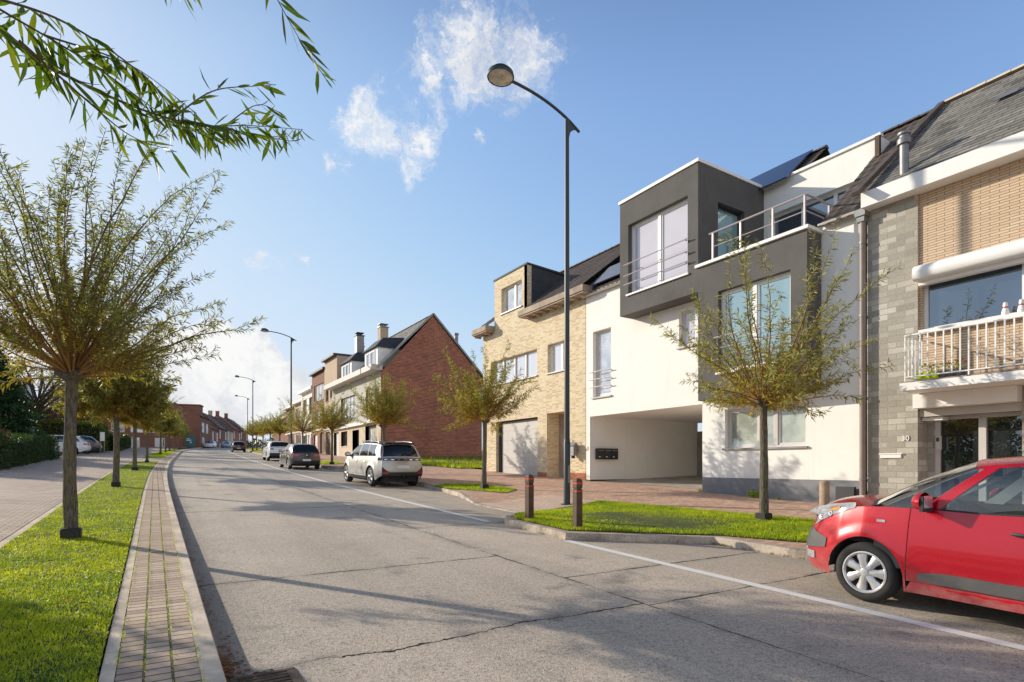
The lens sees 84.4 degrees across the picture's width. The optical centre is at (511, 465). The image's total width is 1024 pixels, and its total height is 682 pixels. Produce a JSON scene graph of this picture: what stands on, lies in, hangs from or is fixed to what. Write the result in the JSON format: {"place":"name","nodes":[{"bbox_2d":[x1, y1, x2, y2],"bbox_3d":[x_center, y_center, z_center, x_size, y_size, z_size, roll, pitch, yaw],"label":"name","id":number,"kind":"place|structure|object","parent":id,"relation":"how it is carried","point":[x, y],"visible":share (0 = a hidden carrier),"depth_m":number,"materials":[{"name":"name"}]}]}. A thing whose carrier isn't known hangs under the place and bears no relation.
{"place":"outdoors","nodes":[
{"label":"outdoors","id":0,"kind":"place"},
{"bbox_2d":[0,447,186,540],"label":"pavement","id":1,"kind":"structure","parent":0,"point":[30,492],"depth_m":17.86,"materials":[{"name":"grey brick"}]},
{"bbox_2d":[35,435,90,453],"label":"parked car","id":2,"kind":"object","parent":1,"relation":"on","point":[83,445],"visible":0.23,"depth_m":43.72,"materials":[{"name":"white paint"}]},
{"bbox_2d":[80,436,101,453],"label":"parked car","id":3,"kind":"object","parent":1,"relation":"on","point":[96,445],"visible":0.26,"depth_m":47.40,"materials":[{"name":"black paint"}]},
{"bbox_2d":[142,449,175,457],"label":"grass","id":4,"kind":"structure","parent":0,"point":[162,455],"depth_m":50.48,"materials":[{"name":"green plant"}]},
{"bbox_2d":[0,448,866,681],"bbox_3d":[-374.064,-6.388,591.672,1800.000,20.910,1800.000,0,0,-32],"label":"ground","id":5,"kind":"structure","parent":0,"point":[100,667],"depth_m":6.95,"materials":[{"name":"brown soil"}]},
{"bbox_2d":[0,414,14,467],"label":"bush","id":6,"kind":"object","parent":5,"relation":"on","point":[5,433],"visible":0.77,"depth_m":23.61,"materials":[{"name":"green plant"}]},
{"bbox_2d":[0,432,60,469],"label":"hedge","id":7,"kind":"object","parent":5,"relation":"on","point":[22,449],"visible":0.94,"depth_m":27.41,"materials":[{"name":"green plant"}]},
{"bbox_2d":[0,347,78,459],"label":"conifer","id":8,"kind":"object","parent":5,"relation":"on","point":[12,402],"visible":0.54,"depth_m":33.36,"materials":[{"name":"green plant"}]},
{"bbox_2d":[2,349,77,432],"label":"bare tree","id":9,"kind":"object","parent":5,"relation":"on","point":[40,401],"visible":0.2,"depth_m":49.73,"materials":[{"name":"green plant"}]},
{"bbox_2d":[38,418,108,452],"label":"hedge","id":10,"kind":"object","parent":5,"relation":"on","point":[85,428],"visible":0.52,"depth_m":50.88,"materials":[{"name":"green plant"}]},
{"bbox_2d":[44,387,111,433],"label":"garden tree","id":11,"kind":"object","parent":5,"relation":"on","point":[80,419],"visible":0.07,"depth_m":58.04,"materials":[{"name":"green plant"}]},
{"bbox_2d":[0,461,158,681],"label":"turf base","id":12,"kind":"object","parent":5,"relation":"on","point":[71,609],"visible":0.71,"depth_m":5.29,"materials":[{"name":"plant"}]},
{"bbox_2d":[34,328,181,486],"bbox_3d":[-11.959,-1.746,16.809,3.535,4.918,3.218,0,0,16],"label":"willow tree","id":13,"kind":"object","parent":12,"relation":"on","point":[134,401],"visible":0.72,"depth_m":16.60,"materials":[{"name":"green plant"}]},
{"bbox_2d":[0,114,265,538],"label":"willow tree","id":14,"kind":"object","parent":12,"relation":"on","point":[77,350],"visible":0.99,"depth_m":7.78,"materials":[{"name":"green plant"}]},
{"bbox_2d":[91,383,177,469],"bbox_3d":[-17.165,-2.162,25.657,3.218,4.918,3.535,0,0,31],"label":"willow tree","id":15,"kind":"object","parent":12,"relation":"on","point":[127,422],"visible":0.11,"depth_m":25.74,"materials":[{"name":"green plant"}]},
{"bbox_2d":[122,396,185,461],"bbox_3d":[-22.291,-2.708,34.241,4.420,5.178,4.431,0,0,43],"label":"willow tree","id":16,"kind":"object","parent":12,"relation":"on","point":[147,447],"visible":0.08,"depth_m":34.22,"materials":[{"name":"green plant"}]},
{"bbox_2d":[0,0,335,179],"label":"willow tree","id":17,"kind":"object","parent":12,"relation":"on","point":[37,59],"visible":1,"depth_m":2.28,"materials":[{"name":"green plant"}]},
{"bbox_2d":[0,447,187,547],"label":"path edging","id":18,"kind":"object","parent":5,"relation":"on","point":[15,534],"visible":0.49,"depth_m":9.82,"materials":[{"name":"concrete"}]},
{"bbox_2d":[52,412,182,448],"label":"brick building","id":19,"kind":"structure","parent":5,"relation":"on","point":[141,436],"depth_m":94.74,"materials":[{"name":"brick"}]},
{"bbox_2d":[106,432,131,450],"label":"hedge","id":20,"kind":"object","parent":5,"relation":"on","point":[125,441],"visible":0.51,"depth_m":63.23,"materials":[{"name":"green plant"}]},
{"bbox_2d":[98,448,189,681],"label":"path edging","id":21,"kind":"object","parent":5,"relation":"on","point":[108,670],"visible":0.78,"depth_m":4.62,"materials":[{"name":"concrete"}]},
{"bbox_2d":[114,448,201,681],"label":"kerbside brick band","id":22,"kind":"object","parent":5,"relation":"on","point":[158,646],"visible":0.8,"depth_m":4.64,"materials":[{"name":"grey brick"}]},
{"bbox_2d":[115,499,206,681],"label":"weeds","id":23,"kind":"object","parent":22,"relation":"on","point":[182,574],"visible":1,"depth_m":4.75,"materials":[{"name":"green plant"}]},
{"bbox_2d":[185,435,194,446],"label":"notice panel","id":24,"kind":"object","parent":22,"relation":"on","point":[189,440],"visible":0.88,"depth_m":100.03,"materials":[{"name":"metal"}]},
{"bbox_2d":[178,419,190,449],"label":"willow tree","id":25,"kind":"object","parent":5,"relation":"on","point":[186,433],"visible":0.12,"depth_m":85.35,"materials":[{"name":"green plant"}]},
{"bbox_2d":[168,402,212,447],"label":"corner house","id":26,"kind":"structure","parent":5,"relation":"on","point":[198,423],"depth_m":112.06,"materials":[{"name":"brown brick"}]},
{"bbox_2d":[203,413,227,447],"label":"terrace house","id":27,"kind":"structure","parent":5,"relation":"on","point":[222,432],"depth_m":136.65,"materials":[{"name":"brown brick"}]},
{"bbox_2d":[212,425,218,447],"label":"terrace house","id":28,"kind":"structure","parent":5,"relation":"on","point":[215,434],"depth_m":128.82,"materials":[{"name":"red brick"}]},
{"bbox_2d":[208,410,233,447],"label":"terrace house","id":29,"kind":"structure","parent":5,"relation":"on","point":[229,435],"depth_m":146.89,"materials":[{"name":"beige brick"}]},
{"bbox_2d":[215,411,240,441],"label":"terrace house","id":30,"kind":"structure","parent":5,"relation":"on","point":[236,434],"depth_m":156.01,"materials":[{"name":"red brick"}]},
{"bbox_2d":[223,413,246,447],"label":"terrace house","id":31,"kind":"structure","parent":5,"relation":"on","point":[243,435],"depth_m":170.03,"materials":[{"name":"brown brick"}]},
{"bbox_2d":[248,433,272,447],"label":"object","id":32,"kind":"object","parent":5,"relation":"on","point":[254,445],"visible":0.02,"depth_m":225.99,"materials":[{"name":"green plant"}]},
{"bbox_2d":[271,412,285,440],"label":"terrace house","id":33,"kind":"structure","parent":5,"relation":"on","point":[282,437],"depth_m":97.85,"materials":[{"name":"brown brick"}]},
{"bbox_2d":[282,405,293,443],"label":"terrace house","id":34,"kind":"structure","parent":5,"relation":"on","point":[287,410],"depth_m":81.46,"materials":[{"name":"white paint"}]},
{"bbox_2d":[292,399,300,442],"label":"terrace house","id":35,"kind":"structure","parent":5,"relation":"on","point":[297,435],"depth_m":72.59,"materials":[{"name":"beige paint"}]},
{"bbox_2d":[297,385,311,443],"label":"terrace house","id":36,"kind":"structure","parent":5,"relation":"on","point":[308,401],"depth_m":65.21,"materials":[{"name":"white paint"}]},
{"bbox_2d":[309,367,324,453],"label":"terrace house","id":37,"kind":"structure","parent":5,"relation":"on","point":[317,375],"depth_m":59.66,"materials":[{"name":"brown brick"}]},
{"bbox_2d":[313,383,322,402],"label":"window","id":38,"kind":"structure","parent":37,"relation":"in","point":[318,389],"depth_m":59.87,"materials":[{"name":"glass"}]},
{"bbox_2d":[321,332,364,454],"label":"terrace house","id":39,"kind":"structure","parent":5,"relation":"on","point":[332,362],"depth_m":55.41,"materials":[{"name":"beige brick"}]},
{"bbox_2d":[324,313,482,457],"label":"gable house","id":40,"kind":"structure","parent":5,"relation":"on","point":[414,354],"depth_m":43.70,"materials":[{"name":"red brick"}]},
{"bbox_2d":[342,363,349,376],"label":"dormer window","id":41,"kind":"structure","parent":40,"relation":"in","point":[345,369],"depth_m":48.88,"materials":[{"name":"white glass"}]},
{"bbox_2d":[343,395,354,420],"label":"window","id":42,"kind":"structure","parent":40,"relation":"in","point":[351,399],"depth_m":48.32,"materials":[{"name":"glass"}]},
{"bbox_2d":[366,350,374,365],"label":"dormer window","id":43,"kind":"structure","parent":40,"relation":"in","point":[370,357],"depth_m":43.34,"materials":[{"name":"white glass"}]},
{"bbox_2d":[369,425,375,441],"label":"window","id":44,"kind":"structure","parent":40,"relation":"in","point":[372,429],"depth_m":43.70,"materials":[{"name":"white glass"}]},
{"bbox_2d":[472,243,619,480],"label":"yellow house","id":45,"kind":"structure","parent":5,"relation":"on","point":[528,318],"depth_m":23.60,"materials":[{"name":"brick"}]},
{"bbox_2d":[500,281,521,315],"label":"window","id":46,"kind":"structure","parent":45,"relation":"in","point":[512,294],"depth_m":25.13,"materials":[{"name":"glass"}]},
{"bbox_2d":[493,350,537,385],"bbox_3d":[0.081,-4.240,24.902,0.270,1.140,3.890,0,0,-32],"label":"window","id":47,"kind":"structure","parent":45,"relation":"in","point":[527,362],"depth_m":24.58,"materials":[{"name":"white glass"}]},
{"bbox_2d":[502,419,537,475],"bbox_3d":[0.404,-0.370,24.663,0.058,3.140,3.140,0,0,-32],"label":"garage door","id":48,"kind":"structure","parent":45,"relation":"in","point":[519,438],"depth_m":24.67,"materials":[{"name":"white metal"}]},
{"bbox_2d":[546,341,563,374],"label":"window","id":49,"kind":"structure","parent":45,"relation":"in","point":[556,350],"depth_m":22.38,"materials":[{"name":"glass"}]},
{"bbox_2d":[559,414,563,476],"bbox_3d":[2.269,-0.440,22.464,0.075,3.280,1.290,0,0,-32],"label":"front door","id":50,"kind":"structure","parent":45,"relation":"in","point":[561,416],"depth_m":22.82,"materials":[{"name":"brown wood"}]},
{"bbox_2d":[570,442,578,457],"bbox_3d":[2.284,-0.610,21.000,0.295,0.700,0.380,0,0,-32],"label":"mailbox","id":51,"kind":"object","parent":45,"relation":"attached to","point":[573,449],"visible":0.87,"depth_m":20.87,"materials":[{"name":"metal"}]},
{"bbox_2d":[582,109,931,502],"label":"apartment house","id":52,"kind":"structure","parent":5,"relation":"on","point":[646,412],"depth_m":16.00,"materials":[{"name":"grey paint"}]},
{"bbox_2d":[591,328,611,398],"bbox_3d":[3.223,-3.580,19.932,0.270,2.400,1.050,0,0,-32],"label":"window","id":53,"kind":"structure","parent":52,"relation":"in","point":[603,338],"depth_m":20.09,"materials":[{"name":"white glass"}]},
{"bbox_2d":[596,448,617,458],"bbox_3d":[3.484,-0.420,20.716,0.990,0.400,0.152,0,0,-32],"label":"mailbox row","id":54,"kind":"object","parent":52,"relation":"attached to","point":[605,453],"visible":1,"depth_m":20.61,"materials":[{"name":"metal"}]},
{"bbox_2d":[626,199,688,295],"bbox_3d":[4.391,-6.495,16.979,0.290,2.250,2.470,0,0,-32],"label":"window","id":55,"kind":"structure","parent":52,"relation":"in","point":[668,227],"depth_m":16.98,"materials":[{"name":"white glass"}]},
{"bbox_2d":[676,308,695,349],"bbox_3d":[5.226,-4.055,16.744,0.250,1.150,0.700,0,0,-32],"label":"window","id":56,"kind":"structure","parent":52,"relation":"in","point":[686,323],"depth_m":16.87,"materials":[{"name":"white glass"}]},
{"bbox_2d":[718,206,739,256],"bbox_3d":[6.266,-6.525,16.568,1.200,1.950,0.070,0,0,-32],"label":"window","id":57,"kind":"structure","parent":52,"relation":"in","point":[726,217],"depth_m":16.60,"materials":[{"name":"glass"}]},
{"bbox_2d":[715,271,790,374],"bbox_3d":[6.104,-3.530,14.252,0.270,2.220,2.130,0,0,-32],"label":"window","id":58,"kind":"structure","parent":52,"relation":"in","point":[782,282],"depth_m":14.20,"materials":[{"name":"glass"}]},
{"bbox_2d":[722,403,807,449],"bbox_3d":[6.546,-0.980,14.656,0.250,1.120,2.400,0,0,-32],"label":"window","id":59,"kind":"structure","parent":52,"relation":"in","point":[785,431],"depth_m":14.62,"materials":[{"name":"white glass"}]},
{"bbox_2d":[774,187,866,259],"bbox_3d":[8.708,-6.500,16.035,0.082,2.100,2.800,0,0,-32],"label":"window","id":60,"kind":"structure","parent":52,"relation":"in","point":[821,209],"depth_m":16.30,"materials":[{"name":"glass"}]},
{"bbox_2d":[854,209,869,494],"bbox_3d":[7.723,-2.290,12.466,0.220,6.680,0.220,0,0,-32],"label":"drainpipe","id":61,"kind":"object","parent":52,"relation":"attached to","point":[861,216],"visible":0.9,"depth_m":12.41,"materials":[{"name":"metal"}]},
{"bbox_2d":[851,64,1023,503],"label":"stone house","id":62,"kind":"structure","parent":5,"relation":"on","point":[942,199],"depth_m":11.37,"materials":[{"name":"grey stone"}]},
{"bbox_2d":[916,362,939,379],"bbox_3d":[8.018,-1.809,10.868,0.231,0.339,0.408,0,0,-32],"label":"flower box","id":63,"kind":"object","parent":62,"relation":"on","point":[929,376],"visible":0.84,"depth_m":10.82,"materials":[{"name":"plastic"}]},
{"bbox_2d":[939,358,967,377],"bbox_3d":[8.230,-1.813,10.526,0.241,0.345,0.430,0,0,-32],"label":"flower box","id":64,"kind":"object","parent":62,"relation":"on","point":[955,373],"visible":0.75,"depth_m":10.47,"materials":[{"name":"grey plastic"}]},
{"bbox_2d":[924,263,1023,328],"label":"window","id":65,"kind":"structure","parent":62,"relation":"in","point":[982,295],"depth_m":11.02,"materials":[{"name":"blue glass"}]},
{"bbox_2d":[935,411,1021,503],"bbox_3d":[9.247,-0.035,11.158,0.082,1.970,1.500,0,0,-32],"label":"glass door","id":66,"kind":"structure","parent":62,"relation":"in","point":[968,438],"depth_m":11.20,"materials":[{"name":"glass"}]},
{"bbox_2d":[0,0,1023,445],"label":"sky","id":67,"kind":"structure","parent":0,"point":[423,181],"materials":[{"name":"blue"}]},
{"bbox_2d":[246,447,818,549],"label":"pavement","id":68,"kind":"structure","parent":0,"point":[620,492],"depth_m":16.14,"materials":[{"name":"red brick"}]},
{"bbox_2d":[260,328,296,443],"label":"street lamp","id":69,"kind":"object","parent":68,"relation":"on","point":[267,330],"visible":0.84,"depth_m":45.77,"materials":[{"name":"grey metal"}]},
{"bbox_2d":[277,393,334,443],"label":"willow tree","id":70,"kind":"object","parent":68,"relation":"on","point":[298,424],"visible":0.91,"depth_m":44.61,"materials":[{"name":"green plant"}]},
{"bbox_2d":[300,392,363,464],"bbox_3d":[-11.340,-2.488,36.237,3.312,4.975,3.811,0,0,18],"label":"willow tree","id":71,"kind":"object","parent":68,"relation":"on","point":[331,420],"visible":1,"depth_m":35.74,"materials":[{"name":"green plant"}]},
{"bbox_2d":[348,372,424,441],"bbox_3d":[-6.098,-1.949,26.504,3.695,4.804,3.278,0,0,5],"label":"willow tree","id":72,"kind":"object","parent":68,"relation":"on","point":[382,415],"visible":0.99,"depth_m":26.30,"materials":[{"name":"green plant"}]},
{"bbox_2d":[434,483,517,492],"bbox_3d":[-1.221,0.745,18.867,1.700,0.169,4.000,0,0,-32],"label":"turf base","id":73,"kind":"object","parent":68,"relation":"on","point":[480,490],"visible":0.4,"depth_m":17.94,"materials":[{"name":"plant"}]},
{"bbox_2d":[430,339,540,488],"bbox_3d":[-0.661,-1.654,18.418,3.811,4.975,3.312,0,0,-32],"label":"willow tree","id":74,"kind":"object","parent":73,"relation":"on","point":[486,407],"visible":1,"depth_m":18.20,"materials":[{"name":"green plant"}]},
{"bbox_2d":[487,63,579,504],"bbox_3d":[0.608,-4.182,13.931,2.720,10.451,0.646,0,0,-32],"label":"street lamp","id":75,"kind":"object","parent":68,"relation":"on","point":[500,74],"visible":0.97,"depth_m":14.37,"materials":[{"name":"grey metal"}]},
{"bbox_2d":[514,500,815,541],"bbox_3d":[2.970,1.049,10.652,4.167,0.268,6.886,0,0,-43],"label":"turf base","id":76,"kind":"object","parent":68,"relation":"on","point":[662,523],"visible":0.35,"depth_m":10.69,"materials":[{"name":"plant"}]},
{"bbox_2d":[525,474,533,518],"bbox_3d":[0.341,0.675,11.100,0.134,1.000,0.134,0,0,-37],"label":"bollard","id":77,"kind":"object","parent":76,"relation":"on","point":[529,496],"visible":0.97,"depth_m":11.05,"materials":[{"name":"brown wood"}]},
{"bbox_2d":[572,478,582,527],"bbox_3d":[1.161,0.727,10.009,0.134,1.000,0.134,0,0,-29],"label":"bollard","id":78,"kind":"object","parent":76,"relation":"on","point":[577,490],"visible":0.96,"depth_m":9.96,"materials":[{"name":"brown wood"}]},
{"bbox_2d":[649,215,902,520],"bbox_3d":[4.797,-1.618,10.741,4.532,5.499,4.292,0,0,-32],"label":"willow tree","id":79,"kind":"object","parent":76,"relation":"on","point":[764,400],"visible":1,"depth_m":10.52,"materials":[{"name":"green plant"}]},
{"bbox_2d":[819,481,829,505],"bbox_3d":[6.790,0.662,12.278,0.199,0.665,0.199,0,0,-32],"label":"stone post","id":80,"kind":"object","parent":68,"relation":"on","point":[824,492],"visible":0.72,"depth_m":12.20,"materials":[{"name":"beige stone"}]},
{"bbox_2d":[835,486,855,499],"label":"stone slab","id":81,"kind":"structure","parent":68,"relation":"on","point":[841,492],"depth_m":12.73,"materials":[{"name":"grey stone"}]},
{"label":"turf base","id":82,"kind":"structure","parent":68,"relation":"on","visible":0},
{"bbox_2d":[260,411,292,440],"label":"willow tree","id":83,"kind":"object","parent":82,"relation":"on","point":[278,423],"visible":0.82,"depth_m":58.01,"materials":[{"name":"green plant"}]},
{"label":"turf base","id":84,"kind":"structure","parent":68,"relation":"on","visible":0},
{"bbox_2d":[251,415,273,450],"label":"willow tree","id":85,"kind":"object","parent":84,"relation":"on","point":[255,428],"visible":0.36,"depth_m":73.17,"materials":[{"name":"green plant"}]},
{"bbox_2d":[255,412,284,440],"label":"willow tree","id":86,"kind":"object","parent":84,"relation":"on","point":[266,430],"visible":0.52,"depth_m":64.94,"materials":[{"name":"green plant"}]},
{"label":"turf base","id":87,"kind":"structure","parent":68,"relation":"on","visible":0},
{"bbox_2d":[242,418,265,449],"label":"willow tree","id":88,"kind":"object","parent":87,"relation":"on","point":[250,431],"visible":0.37,"depth_m":81.49,"materials":[{"name":"green plant"}]},
{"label":"turf base","id":89,"kind":"structure","parent":68,"relation":"on","visible":0},
{"bbox_2d":[420,454,481,467],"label":"grass","id":90,"kind":"structure","parent":89,"relation":"on","point":[458,465],"depth_m":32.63,"materials":[{"name":"green plant"}]},
{"bbox_2d":[479,494,591,511],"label":"driveway","id":91,"kind":"structure","parent":0,"point":[544,502],"depth_m":14.86,"materials":[{"name":"brick"}]},
{"bbox_2d":[167,448,1023,681],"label":"road","id":92,"kind":"structure","parent":0,"point":[310,579],"depth_m":5.55,"materials":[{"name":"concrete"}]},
{"bbox_2d":[164,447,226,681],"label":"kerb","id":93,"kind":"structure","parent":92,"relation":"on","point":[210,666],"depth_m":4.68,"materials":[{"name":"concrete"}]},
{"bbox_2d":[173,487,259,681],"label":"fallen leaves","id":94,"kind":"object","parent":92,"relation":"on","point":[224,662],"visible":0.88,"depth_m":3.89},
{"bbox_2d":[230,441,245,451],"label":"parked car","id":95,"kind":"object","parent":92,"relation":"on","point":[238,446],"visible":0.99,"depth_m":77.12,"materials":[{"name":"black paint"}]},
{"bbox_2d":[229,667,304,681],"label":"drain grate","id":96,"kind":"object","parent":92,"relation":"on","point":[293,674],"visible":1,"depth_m":3.64,"materials":[{"name":"metal"}]},
{"bbox_2d":[261,441,288,460],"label":"parked car","id":97,"kind":"object","parent":92,"relation":"on","point":[271,449],"visible":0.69,"depth_m":44.52,"materials":[{"name":"white paint"}]},
{"bbox_2d":[279,443,320,468],"bbox_3d":[-12.783,-0.580,33.917,2.049,1.489,4.401,0,2,-32],"label":"parked car","id":98,"kind":"object","parent":92,"relation":"on","point":[299,454],"visible":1,"depth_m":32.33,"materials":[{"name":"grey paint"}]},
{"bbox_2d":[228,450,490,521],"bbox_3d":[-23.180,-0.606,50.502,1.183,3.529,90.004,0,0,-30],"label":"parking line","id":99,"kind":"object","parent":92,"relation":"on","point":[382,495],"visible":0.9,"depth_m":16.34,"materials":[{"name":"white paint"}]},
{"bbox_2d":[343,440,422,485],"bbox_3d":[-5.235,-0.131,22.469,2.202,1.705,4.833,0,2,-34],"label":"parked car","id":100,"kind":"object","parent":92,"relation":"on","point":[373,463],"visible":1,"depth_m":20.83,"materials":[{"name":"silver metal"}]},
{"bbox_2d":[246,449,833,564],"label":"kerb","id":101,"kind":"structure","parent":92,"relation":"on","point":[798,553],"depth_m":9.43,"materials":[{"name":"concrete"}]},
{"bbox_2d":[566,540,1023,649],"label":"parking line","id":102,"kind":"object","parent":92,"relation":"on","point":[963,633],"visible":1,"depth_m":5.72,"materials":[{"name":"white paint"}]},
{"bbox_2d":[807,456,1023,613],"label":"parked car","id":103,"kind":"object","parent":92,"relation":"on","point":[949,545],"visible":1,"depth_m":5.38,"materials":[{"name":"red paint"}]},
{"bbox_2d":[607,475,701,488],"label":"passage floor","id":104,"kind":"structure","parent":0,"point":[693,482],"depth_m":20.21,"materials":[{"name":"concrete"}]},
{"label":"turf base","id":105,"kind":"structure","parent":0,"visible":0},
{"bbox_2d":[138,412,178,453],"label":"willow tree","id":106,"kind":"object","parent":105,"relation":"on","point":[169,424],"visible":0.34,"depth_m":52.51,"materials":[{"name":"green plant"}]},
{"bbox_2d":[153,412,185,451],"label":"willow tree","id":107,"kind":"object","parent":105,"relation":"on","point":[181,413],"visible":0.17,"depth_m":60.56,"materials":[{"name":"green plant"}]},
{"bbox_2d":[158,416,187,450],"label":"willow tree","id":108,"kind":"object","parent":105,"relation":"on","point":[174,434],"visible":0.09,"depth_m":68.59,"materials":[{"name":"green plant"}]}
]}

